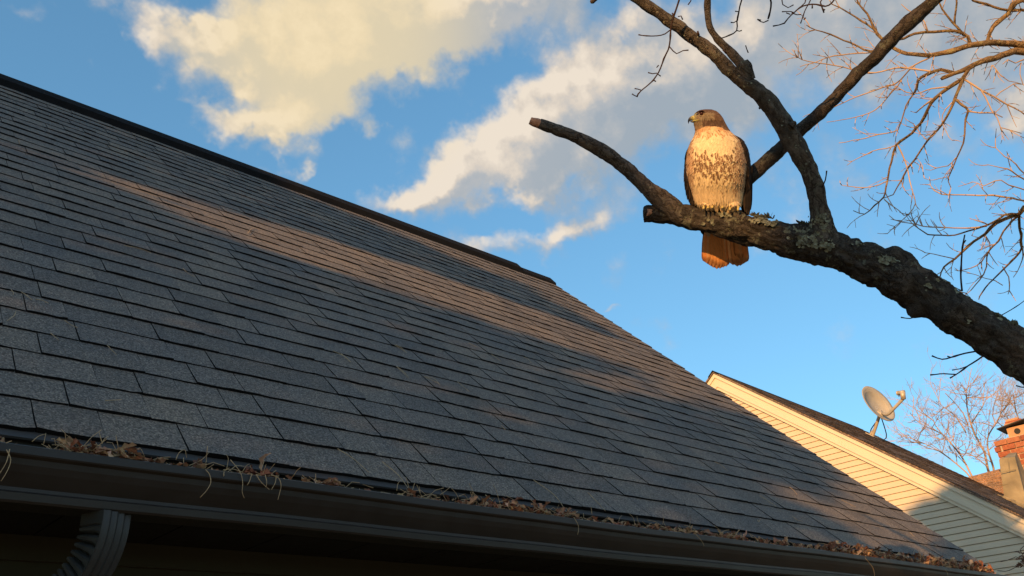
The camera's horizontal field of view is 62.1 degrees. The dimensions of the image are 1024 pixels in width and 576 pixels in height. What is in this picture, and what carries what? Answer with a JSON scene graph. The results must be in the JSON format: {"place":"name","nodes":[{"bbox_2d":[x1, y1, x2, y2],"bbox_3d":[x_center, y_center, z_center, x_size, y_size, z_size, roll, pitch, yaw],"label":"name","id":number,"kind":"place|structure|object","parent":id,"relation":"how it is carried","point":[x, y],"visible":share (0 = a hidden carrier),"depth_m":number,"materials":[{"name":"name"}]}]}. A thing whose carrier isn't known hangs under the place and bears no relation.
{"place":"outdoors","nodes":[
{"label":"outdoors","id":0,"kind":"place"},
{"bbox_2d":[0,73,1007,575],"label":"house","id":1,"kind":"structure","parent":0,"point":[222,355],"depth_m":3.47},
{"bbox_2d":[1,449,10,480],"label":"pine needle","id":2,"kind":"object","parent":1,"relation":"hanging from","point":[9,464],"visible":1,"depth_m":1.86,"materials":[{"name":"brown plant"}]},
{"bbox_2d":[230,460,243,496],"bbox_3d":[-0.707,0.491,2.189,0.046,0.096,0.005,19,-35,-38],"label":"pine needle","id":3,"kind":"object","parent":1,"relation":"hanging from","point":[241,476],"visible":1,"depth_m":2.20,"materials":[{"name":"brown plant"}]},
{"bbox_2d":[338,449,367,471],"bbox_3d":[-0.491,0.535,2.636,0.107,0.090,0.012,-10,-28,12],"label":"pine needle","id":4,"kind":"object","parent":1,"relation":"on","point":[352,458],"visible":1,"depth_m":2.64,"materials":[{"name":"brown plant"}]},
{"bbox_2d":[0,429,995,573],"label":"leaf litter","id":5,"kind":"object","parent":1,"relation":"on","point":[328,481],"visible":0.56,"depth_m":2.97,"materials":[{"name":"brown plant"}]},
{"bbox_2d":[95,447,112,454],"bbox_3d":[-0.972,0.391,2.037,0.034,0.030,0.054,-4,-27,1],"label":"leaf","id":6,"kind":"object","parent":5,"relation":"on","point":[101,449],"visible":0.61,"depth_m":2.03,"materials":[{"name":"brown plant"}]},
{"bbox_2d":[259,453,270,470],"bbox_3d":[-0.669,0.463,2.274,0.035,0.049,0.031,19,-35,-38],"label":"leaf","id":7,"kind":"object","parent":5,"relation":"on","point":[262,458],"visible":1,"depth_m":2.27,"materials":[{"name":"brown plant"}]},
{"bbox_2d":[557,507,564,514],"bbox_3d":[0.169,0.773,2.944,0.031,0.032,0.019,-2,-27,-5],"label":"leaf","id":8,"kind":"object","parent":5,"relation":"on","point":[562,510],"visible":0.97,"depth_m":2.95,"materials":[{"name":"brown plant"}]},
{"bbox_2d":[0,0,1023,476],"label":"sky","id":9,"kind":"structure","parent":0,"point":[418,113],"materials":[{"name":"blue"}]},
{"bbox_2d":[997,546,1023,571],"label":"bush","id":10,"kind":"object","parent":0,"point":[1019,563],"visible":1,"depth_m":2.82,"materials":[{"name":"brown plant"}]},
{"label":"ground","id":11,"kind":"structure","parent":0,"visible":0},
{"bbox_2d":[529,0,1023,387],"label":"tree","id":12,"kind":"object","parent":11,"relation":"on","point":[899,276],"visible":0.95,"depth_m":2.33,"materials":[{"name":"brown plant"}]},
{"bbox_2d":[684,109,752,268],"bbox_3d":[0.598,-0.282,2.474,0.197,0.468,0.173,1,6,14],"label":"hawk","id":13,"kind":"object","parent":12,"relation":"on","point":[718,170],"visible":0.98,"depth_m":2.42,"materials":[{"name":"brown"}]},
{"bbox_2d":[706,370,1023,575],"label":"house","id":14,"kind":"structure","parent":11,"relation":"on","point":[947,504],"depth_m":14.00,"materials":[{"name":"beige plastic"}]},
{"bbox_2d":[862,386,905,440],"bbox_3d":[7.977,2.624,18.385,0.782,1.171,1.195,-5,-27,1],"label":"satellite dish","id":15,"kind":"object","parent":14,"relation":"attached to","point":[878,403],"visible":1,"depth_m":18.57,"materials":[{"name":"metal"}]},
{"bbox_2d":[778,0,1023,300],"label":"tree","id":16,"kind":"object","parent":11,"relation":"on","point":[1018,48],"visible":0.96,"depth_m":7.80,"materials":[{"name":"beige plant"}]},
{"bbox_2d":[878,348,1023,476],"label":"tree","id":17,"kind":"object","parent":11,"relation":"on","point":[946,438],"visible":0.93,"depth_m":28.05,"materials":[{"name":"brown plant"}]},
{"bbox_2d":[966,375,1023,424],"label":"tree","id":18,"kind":"object","parent":11,"relation":"on","point":[1012,403],"visible":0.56,"depth_m":30.91,"materials":[{"name":"brown plant"}]},
{"bbox_2d":[968,417,1023,512],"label":"chimney","id":19,"kind":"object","parent":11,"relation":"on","point":[1006,479],"depth_m":18.50,"materials":[{"name":"orange"}]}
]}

